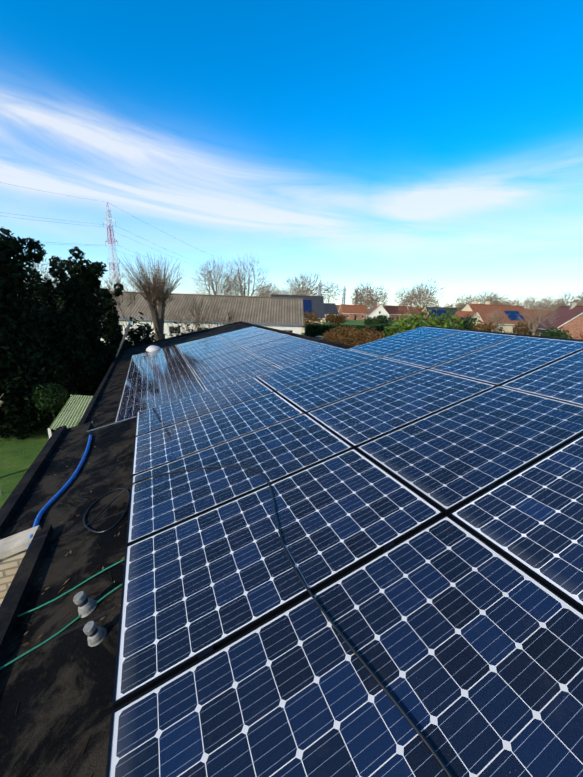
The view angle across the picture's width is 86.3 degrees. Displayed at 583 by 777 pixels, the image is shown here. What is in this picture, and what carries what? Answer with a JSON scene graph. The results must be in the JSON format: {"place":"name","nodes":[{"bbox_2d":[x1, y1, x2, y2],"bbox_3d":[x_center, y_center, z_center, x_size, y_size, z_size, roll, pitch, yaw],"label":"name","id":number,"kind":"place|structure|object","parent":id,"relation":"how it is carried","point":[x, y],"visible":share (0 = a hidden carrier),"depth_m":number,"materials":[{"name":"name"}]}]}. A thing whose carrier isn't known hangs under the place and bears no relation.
{"place":"outdoors","nodes":[
{"label":"outdoors","id":0,"kind":"place"},
{"bbox_2d":[0,417,134,604],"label":"building walls","id":1,"kind":"structure","parent":0,"point":[9,565],"depth_m":2.54,"materials":[{"name":"brick"}]},
{"bbox_2d":[0,321,582,776],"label":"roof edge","id":2,"kind":"object","parent":1,"relation":"on","point":[56,691],"visible":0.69,"depth_m":2.07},
{"bbox_2d":[0,525,40,558],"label":"wall coping","id":3,"kind":"object","parent":2,"relation":"attached to","point":[15,543],"depth_m":2.53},
{"bbox_2d":[28,434,91,546],"bbox_3d":[-2.502,2.126,3.742,0.566,2.417,2.335,-8,18,-34],"label":"blue conduit","id":4,"kind":"object","parent":2,"relation":"on","point":[53,499],"visible":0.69,"depth_m":3.23,"materials":[{"name":"blue plastic"}]},
{"bbox_2d":[0,559,123,669],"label":"green ropes","id":5,"kind":"object","parent":2,"relation":"on","point":[45,641],"visible":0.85,"depth_m":1.94,"materials":[{"name":"green plastic"}]},
{"bbox_2d":[15,384,133,776],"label":"roof debris","id":6,"kind":"object","parent":2,"relation":"on","point":[26,643],"visible":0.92,"depth_m":2.14,"materials":[{"name":"brown plant"}]},
{"bbox_2d":[73,591,96,617],"bbox_3d":[-1.257,1.306,1.896,0.117,0.141,0.105,-5,16,-24],"label":"roof vent","id":7,"kind":"object","parent":2,"relation":"on","point":[85,604],"visible":1,"depth_m":1.87,"materials":[{"name":"grey plastic"}]},
{"bbox_2d":[83,621,106,646],"bbox_3d":[-1.087,1.343,1.723,0.101,0.126,0.095,-5,16,-24],"label":"roof vent","id":8,"kind":"object","parent":2,"relation":"on","point":[94,632],"visible":1,"depth_m":1.70,"materials":[{"name":"grey plastic"}]},
{"bbox_2d":[87,416,136,431],"bbox_3d":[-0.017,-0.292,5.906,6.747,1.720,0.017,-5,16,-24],"label":"metal bar","id":9,"kind":"object","parent":2,"relation":"on","point":[111,423],"depth_m":4.84,"materials":[{"name":"grey metal"}]},
{"bbox_2d":[115,321,131,357],"bbox_3d":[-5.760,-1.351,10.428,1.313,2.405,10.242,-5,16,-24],"label":"pole","id":10,"kind":"object","parent":2,"relation":"on","point":[127,329],"visible":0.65,"depth_m":7.50,"materials":[{"name":"grey metal"}]},
{"bbox_2d":[146,345,160,351],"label":"roof dome","id":11,"kind":"structure","parent":2,"relation":"on","point":[151,348],"depth_m":14.42,"materials":[{"name":"white plastic"}]},
{"bbox_2d":[106,326,582,776],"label":"solar panel frames","id":12,"kind":"structure","parent":2,"relation":"on","point":[166,676],"depth_m":2.12,"materials":[{"name":"silver metal"}]},
{"bbox_2d":[109,326,582,776],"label":"solar panels","id":13,"kind":"object","parent":12,"relation":"in","point":[467,646],"visible":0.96,"depth_m":1.78,"materials":[{"name":"blue glass"}]},
{"bbox_2d":[83,465,452,776],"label":"solar cable","id":14,"kind":"object","parent":13,"relation":"on","point":[416,728],"visible":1,"depth_m":1.59,"materials":[{"name":"black rubber"}]},
{"bbox_2d":[0,297,416,507],"bbox_3d":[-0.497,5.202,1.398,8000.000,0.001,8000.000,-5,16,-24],"label":"ground","id":15,"kind":"structure","parent":0,"point":[18,457],"depth_m":11.00,"materials":[{"name":"green plant"}]},
{"bbox_2d":[0,293,52,432],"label":"evergreen tree","id":16,"kind":"object","parent":15,"relation":"on","point":[3,386],"visible":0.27,"depth_m":11.18,"materials":[{"name":"green plant"}]},
{"bbox_2d":[0,227,79,440],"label":"evergreen tree","id":17,"kind":"object","parent":15,"relation":"on","point":[20,323],"visible":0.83,"depth_m":11.67,"materials":[{"name":"green plant"}]},
{"bbox_2d":[20,251,66,282],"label":"bare tree","id":18,"kind":"object","parent":15,"relation":"on","point":[45,275],"visible":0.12,"depth_m":65.40,"materials":[{"name":"plant"}]},
{"bbox_2d":[27,269,67,315],"bbox_3d":[-12.695,-2.702,16.567,3.081,6.986,3.288,6,15,13],"label":"evergreen tree","id":19,"kind":"object","parent":15,"relation":"on","point":[44,292],"visible":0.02,"depth_m":15.74,"materials":[{"name":"green plant"}]},
{"bbox_2d":[29,383,68,419],"bbox_3d":[-9.167,0.878,11.920,1.234,2.307,1.254,-5,16,-24],"label":"topiary tree","id":20,"kind":"object","parent":15,"relation":"on","point":[45,403],"visible":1,"depth_m":11.52,"materials":[{"name":"green plant"}]},
{"bbox_2d":[48,395,92,438],"bbox_3d":[-6.111,1.636,8.926,1.059,2.605,4.991,-5,16,-24],"label":"shed roof","id":21,"kind":"object","parent":15,"relation":"on","point":[72,412],"visible":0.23,"depth_m":8.57,"materials":[{"name":"green metal"}]},
{"bbox_2d":[48,246,123,392],"bbox_3d":[-9.976,-2.676,15.111,3.684,7.896,3.058,14,19,37],"label":"evergreen tree","id":22,"kind":"object","parent":15,"relation":"on","point":[80,300],"visible":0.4,"depth_m":14.47,"materials":[{"name":"green plant"}]},
{"bbox_2d":[103,203,119,290],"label":"pylon","id":23,"kind":"object","parent":15,"relation":"on","point":[110,237],"visible":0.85,"depth_m":121.40,"materials":[{"name":"metal"}]},
{"bbox_2d":[97,283,129,352],"bbox_3d":[-10.202,-2.875,18.006,2.170,6.338,2.411,11,18,31],"label":"evergreen tree","id":24,"kind":"object","parent":15,"relation":"on","point":[112,334],"visible":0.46,"depth_m":17.50,"materials":[{"name":"green plant"}]},
{"bbox_2d":[100,273,176,345],"bbox_3d":[-9.805,-3.781,19.918,5.433,7.129,4.041,-5,16,-24],"label":"bare tree","id":25,"kind":"object","parent":15,"relation":"on","point":[134,295],"visible":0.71,"depth_m":19.62,"materials":[{"name":"brown plant"}]},
{"bbox_2d":[124,312,156,346],"bbox_3d":[-9.993,-2.629,20.413,2.624,4.653,2.411,13,18,35],"label":"dark shrub","id":26,"kind":"object","parent":15,"relation":"on","point":[136,339],"visible":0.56,"depth_m":19.82,"materials":[{"name":"green plant"}]},
{"bbox_2d":[110,254,184,340],"bbox_3d":[-9.383,-5.032,21.962,4.328,8.553,5.812,5,15,11],"label":"pollard willow","id":27,"kind":"object","parent":15,"relation":"on","point":[150,284],"visible":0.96,"depth_m":20.95,"materials":[{"name":"brown plant"}]},
{"bbox_2d":[39,291,303,341],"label":"barn","id":28,"kind":"structure","parent":15,"relation":"on","point":[283,313],"depth_m":39.73,"materials":[{"name":"grey metal"}]},
{"bbox_2d":[165,322,201,337],"bbox_3d":[-8.078,-3.222,24.319,3.206,3.917,2.606,-5,16,-24],"label":"dark shrub","id":29,"kind":"object","parent":15,"relation":"on","point":[179,333],"visible":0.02,"depth_m":23.64,"materials":[{"name":"green plant"}]},
{"bbox_2d":[164,293,243,335],"bbox_3d":[-7.066,-4.786,25.443,8.590,6.434,7.198,13,19,36],"label":"twig bush","id":30,"kind":"object","parent":15,"relation":"on","point":[198,318],"visible":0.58,"depth_m":24.90,"materials":[{"name":"brown plant"}]},
{"bbox_2d":[191,256,245,294],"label":"tree","id":31,"kind":"object","parent":15,"relation":"on","point":[214,279],"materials":[{"name":"brown plant"}]},
{"bbox_2d":[218,278,249,295],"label":"tree","id":32,"kind":"object","parent":15,"relation":"on","point":[232,287],"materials":[{"name":"brown plant"}]},
{"bbox_2d":[219,253,273,295],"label":"tree","id":33,"kind":"object","parent":15,"relation":"on","point":[247,283],"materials":[{"name":"brown plant"}]},
{"bbox_2d":[253,285,276,296],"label":"tree","id":34,"kind":"object","parent":15,"relation":"on","point":[265,292],"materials":[{"name":"brown plant"}]},
{"bbox_2d":[256,280,279,296],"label":"bare tree","id":35,"kind":"object","parent":15,"relation":"on","point":[263,287],"visible":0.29,"depth_m":200.37,"materials":[{"name":"brown plant"}]},
{"bbox_2d":[275,288,291,294],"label":"tree","id":36,"kind":"object","parent":15,"relation":"on","point":[283,293],"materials":[{"name":"brown plant"}]},
{"bbox_2d":[271,292,324,332],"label":"building","id":37,"kind":"structure","parent":15,"relation":"on","point":[312,304],"depth_m":65.81,"materials":[{"name":"tile"}]},
{"bbox_2d":[281,272,318,295],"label":"bare tree","id":38,"kind":"object","parent":15,"relation":"on","point":[303,284],"visible":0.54,"depth_m":144.26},
{"bbox_2d":[288,278,312,295],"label":"bare tree","id":39,"kind":"object","parent":15,"relation":"on","point":[299,285],"visible":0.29,"depth_m":295.23,"materials":[{"name":"brown plant"}]},
{"bbox_2d":[301,310,323,330],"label":"olive bush","id":40,"kind":"object","parent":15,"relation":"on","point":[314,318],"visible":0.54,"depth_m":58.25,"materials":[{"name":"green plant"}]},
{"bbox_2d":[298,271,326,295],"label":"bare tree","id":41,"kind":"object","parent":15,"relation":"on","point":[317,277],"visible":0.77,"depth_m":275.15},
{"bbox_2d":[318,279,322,295],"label":"pylon","id":42,"kind":"object","parent":15,"relation":"on","point":[320,289],"visible":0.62,"depth_m":360.11,"materials":[{"name":"grey metal"}]},
{"bbox_2d":[0,182,342,302],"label":"power lines","id":43,"kind":"object","parent":42,"relation":"attached to","point":[132,251],"visible":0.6,"depth_m":125.90,"materials":[{"name":"grey metal"}]},
{"bbox_2d":[317,281,341,302],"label":"bare tree","id":44,"kind":"object","parent":15,"relation":"on","point":[328,283],"visible":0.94,"depth_m":376.61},
{"bbox_2d":[323,303,338,321],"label":"white house","id":45,"kind":"structure","parent":15,"relation":"on","point":[330,307],"depth_m":114.56,"materials":[{"name":"tile"}]},
{"bbox_2d":[324,312,342,324],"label":"olive bush","id":46,"kind":"object","parent":15,"relation":"on","point":[329,317],"visible":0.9,"depth_m":84.01,"materials":[{"name":"green plant"}]},
{"bbox_2d":[304,323,363,336],"bbox_3d":[7.172,-9.361,52.141,10.195,2.889,1.897,-1,15,-10],"label":"green hedge","id":47,"kind":"object","parent":15,"relation":"on","point":[312,330],"visible":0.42,"depth_m":51.08,"materials":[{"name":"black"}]},
{"bbox_2d":[333,314,346,323],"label":"olive bush","id":48,"kind":"object","parent":15,"relation":"on","point":[343,320],"visible":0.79,"depth_m":85.26,"materials":[{"name":"brown plant"}]},
{"bbox_2d":[342,286,346,303],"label":"pylon","id":49,"kind":"object","parent":15,"relation":"on","point":[344,294],"visible":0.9,"depth_m":490.83,"materials":[{"name":"grey metal"}]},
{"bbox_2d":[353,289,358,303],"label":"poplar tree","id":50,"kind":"object","parent":15,"relation":"on","point":[357,296],"visible":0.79,"depth_m":159.93,"materials":[{"name":"brown plant"}]},
{"bbox_2d":[337,326,380,345],"bbox_3d":[7.311,-4.588,32.111,4.782,3.630,4.533,-5,16,-24],"label":"beech bush","id":51,"kind":"object","parent":15,"relation":"on","point":[359,337],"visible":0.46,"depth_m":31.71,"materials":[{"name":"brown plant"}]},
{"bbox_2d":[350,286,372,307],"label":"bare tree","id":52,"kind":"object","parent":15,"relation":"on","point":[363,296],"visible":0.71,"depth_m":161.35,"materials":[{"name":"brown plant"}]},
{"bbox_2d":[354,281,377,300],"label":"bare tree","id":53,"kind":"object","parent":15,"relation":"on","point":[367,285],"visible":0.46,"depth_m":324.55,"materials":[{"name":"brown plant"}]},
{"bbox_2d":[363,316,375,324],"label":"green bush","id":54,"kind":"object","parent":15,"relation":"on","point":[368,320],"visible":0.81,"depth_m":79.58,"materials":[{"name":"green plant"}]},
{"bbox_2d":[364,331,386,342],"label":"beech bush","id":55,"kind":"object","parent":15,"relation":"on","point":[375,337],"visible":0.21,"depth_m":29.20,"materials":[{"name":"brown plant"}]},
{"bbox_2d":[365,286,389,309],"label":"bare tree","id":56,"kind":"object","parent":15,"relation":"on","point":[375,301],"visible":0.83,"depth_m":138.71,"materials":[{"name":"brown plant"}]},
{"bbox_2d":[365,303,389,319],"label":"house","id":57,"kind":"structure","parent":15,"relation":"on","point":[378,309],"depth_m":122.01,"materials":[{"name":"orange paint"}]},
{"bbox_2d":[362,323,393,335],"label":"green hedge","id":58,"kind":"object","parent":15,"relation":"on","point":[379,327],"visible":0.44,"depth_m":57.73,"materials":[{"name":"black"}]},
{"bbox_2d":[374,315,385,324],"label":"green bush","id":59,"kind":"object","parent":15,"relation":"on","point":[380,320],"visible":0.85,"depth_m":84.18,"materials":[{"name":"green plant"}]},
{"bbox_2d":[378,314,391,323],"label":"green bush","id":60,"kind":"object","parent":15,"relation":"on","point":[386,319],"visible":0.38,"depth_m":85.49,"materials":[{"name":"green plant"}]},
{"bbox_2d":[393,286,413,305],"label":"bare tree","id":61,"kind":"object","parent":15,"relation":"on","point":[402,296],"visible":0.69,"depth_m":362.08,"materials":[{"name":"brown plant"}]},
{"bbox_2d":[399,297,411,307],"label":"bare tree","id":62,"kind":"object","parent":15,"relation":"on","point":[403,303],"visible":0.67,"depth_m":213.54,"materials":[{"name":"brown plant"}]},
{"bbox_2d":[404,291,420,306],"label":"bare tree","id":63,"kind":"object","parent":15,"relation":"on","point":[412,297],"visible":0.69,"depth_m":229.71,"materials":[{"name":"brown plant"}]},
{"bbox_2d":[383,304,448,337],"bbox_3d":[8.458,-2.537,20.371,5.424,5.792,4.873,-5,16,-24],"label":"bush","id":64,"kind":"object","parent":15,"relation":"on","point":[405,325],"visible":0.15,"depth_m":19.20,"materials":[{"name":"green plant"}]},
{"bbox_2d":[408,284,424,306],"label":"bare tree","id":65,"kind":"object","parent":15,"relation":"on","point":[414,289],"visible":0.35,"depth_m":356.59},
{"bbox_2d":[413,281,431,305],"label":"bare tree","id":66,"kind":"object","parent":15,"relation":"on","point":[423,292],"visible":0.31,"depth_m":292.57,"materials":[{"name":"brown plant"}]},
{"bbox_2d":[416,289,435,306],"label":"bare tree","id":67,"kind":"object","parent":15,"relation":"on","point":[431,300],"visible":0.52,"depth_m":265.71,"materials":[{"name":"brown plant"}]},
{"bbox_2d":[410,279,445,308],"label":"bare tree","id":68,"kind":"object","parent":15,"relation":"on","point":[422,294],"visible":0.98,"depth_m":141.67,"materials":[{"name":"brown plant"}]},
{"bbox_2d":[420,305,457,323],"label":"house","id":69,"kind":"structure","parent":15,"relation":"on","point":[440,310],"depth_m":104.26,"materials":[{"name":"tile"}]},
{"bbox_2d":[435,308,464,328],"bbox_3d":[9.145,-2.025,18.908,2.634,5.598,2.361,-5,16,-24],"label":"bush","id":70,"kind":"object","parent":15,"relation":"on","point":[447,320],"visible":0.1,"depth_m":18.24,"materials":[{"name":"green plant"}]},
{"bbox_2d":[456,304,464,310],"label":"bare tree","id":71,"kind":"object","parent":15,"relation":"on","point":[460,307],"visible":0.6,"depth_m":179.97,"materials":[{"name":"brown plant"}]},
{"bbox_2d":[453,292,473,307],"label":"bare tree","id":72,"kind":"object","parent":15,"relation":"on","point":[458,299],"visible":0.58,"depth_m":229.10,"materials":[{"name":"brown plant"}]},
{"bbox_2d":[451,311,482,328],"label":"house","id":73,"kind":"structure","parent":15,"relation":"on","point":[475,314],"depth_m":73.77,"materials":[{"name":"orange tile"}]},
{"bbox_2d":[456,313,480,329],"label":"green bush","id":74,"kind":"object","parent":15,"relation":"on","point":[467,324],"visible":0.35,"depth_m":49.72,"materials":[{"name":"green plant"}]},
{"bbox_2d":[462,294,485,304],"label":"bare tree","id":75,"kind":"object","parent":15,"relation":"on","point":[472,300],"visible":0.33,"depth_m":195.66,"materials":[{"name":"brown plant"}]},
{"bbox_2d":[470,290,499,304],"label":"bare tree","id":76,"kind":"object","parent":15,"relation":"on","point":[481,298],"visible":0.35,"depth_m":178.74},
{"bbox_2d":[471,320,503,331],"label":"olive bush","id":77,"kind":"object","parent":15,"relation":"on","point":[486,326],"visible":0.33,"depth_m":41.27,"materials":[{"name":"green plant"}]},
{"bbox_2d":[485,291,503,304],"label":"bare tree","id":78,"kind":"object","parent":15,"relation":"on","point":[493,302],"visible":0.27,"depth_m":185.95,"materials":[{"name":"brown plant"}]},
{"bbox_2d":[484,311,510,328],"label":"bare tree","id":79,"kind":"object","parent":15,"relation":"on","point":[494,320],"visible":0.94,"depth_m":67.91,"materials":[{"name":"brown plant"}]},
{"bbox_2d":[461,299,534,334],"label":"cream house","id":80,"kind":"structure","parent":15,"relation":"on","point":[483,310],"depth_m":76.50,"materials":[{"name":"orange tile"}]},
{"bbox_2d":[512,320,531,334],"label":"olive bush","id":81,"kind":"object","parent":15,"relation":"on","point":[518,325],"visible":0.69,"depth_m":59.24,"materials":[{"name":"brown plant"}]},
{"bbox_2d":[509,296,534,308],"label":"bare tree","id":82,"kind":"object","parent":15,"relation":"on","point":[518,302],"visible":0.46,"depth_m":190.92,"materials":[{"name":"brown plant"}]},
{"bbox_2d":[523,296,542,309],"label":"bare tree","id":83,"kind":"object","parent":15,"relation":"on","point":[532,303],"visible":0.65,"depth_m":160.46,"materials":[{"name":"brown plant"}]},
{"bbox_2d":[514,301,557,334],"bbox_3d":[41.878,-11.133,53.031,6.748,7.836,6.435,-5,16,-24],"label":"bare tree","id":84,"kind":"object","parent":15,"relation":"on","point":[535,326],"visible":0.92,"depth_m":52.87,"materials":[{"name":"brown plant"}]},
{"bbox_2d":[534,300,552,310],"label":"bare tree","id":85,"kind":"object","parent":15,"relation":"on","point":[545,304],"visible":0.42,"depth_m":180.73,"materials":[{"name":"brown plant"}]},
{"bbox_2d":[537,295,556,308],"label":"bare tree","id":86,"kind":"object","parent":15,"relation":"on","point":[548,300],"visible":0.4,"depth_m":312.73,"materials":[{"name":"brown plant"}]},
{"bbox_2d":[529,300,582,339],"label":"brick house","id":87,"kind":"structure","parent":15,"relation":"on","point":[570,318],"depth_m":51.52,"materials":[{"name":"red tile"}]},
{"bbox_2d":[539,327,575,337],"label":"green bush","id":88,"kind":"object","parent":15,"relation":"on","point":[556,332],"visible":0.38,"depth_m":42.14,"materials":[{"name":"green plant"}]},
{"bbox_2d":[554,299,566,306],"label":"bare tree","id":89,"kind":"object","parent":15,"relation":"on","point":[559,302],"visible":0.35,"depth_m":236.12,"materials":[{"name":"brown plant"}]},
{"bbox_2d":[552,291,578,304],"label":"bare tree","id":90,"kind":"object","parent":15,"relation":"on","point":[565,296],"visible":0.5,"depth_m":242.01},
{"bbox_2d":[574,294,582,305],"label":"bare tree","id":91,"kind":"object","parent":15,"relation":"on","point":[579,296],"visible":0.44,"depth_m":171.88,"materials":[{"name":"brown plant"}]},
{"bbox_2d":[0,0,582,308],"label":"sky","id":92,"kind":"structure","parent":0,"point":[392,145],"materials":[{"name":"blue"}]},
{"bbox_2d":[338,304,366,319],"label":"red house","id":93,"kind":"structure","parent":0,"point":[354,312],"depth_m":140.23,"materials":[{"name":"brick"}]},
{"bbox_2d":[382,305,409,320],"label":"red house","id":94,"kind":"structure","parent":0,"point":[393,311],"depth_m":150.04,"materials":[{"name":"brick"}]},
{"bbox_2d":[407,307,423,317],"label":"red house","id":95,"kind":"structure","parent":0,"point":[416,311],"depth_m":169.39,"materials":[{"name":"brick"}]},
{"bbox_2d":[527,309,551,319],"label":"orange house","id":96,"kind":"structure","parent":0,"point":[539,314],"depth_m":107.32,"materials":[{"name":"red brick"}]},
{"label":"yard paving","id":97,"kind":"structure","parent":0,"visible":0},
{"bbox_2d":[319,329,341,342],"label":"beech bush","id":98,"kind":"object","parent":97,"relation":"on","point":[325,337],"visible":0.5,"depth_m":36.75,"materials":[{"name":"brown plant"}]},
{"bbox_2d":[328,324,361,345],"bbox_3d":[6.423,-5.533,35.394,4.890,3.702,4.347,-5,16,-24],"label":"beech bush","id":99,"kind":"object","parent":97,"relation":"on","point":[343,331],"visible":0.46,"depth_m":34.67,"materials":[{"name":"brown plant"}]}
]}

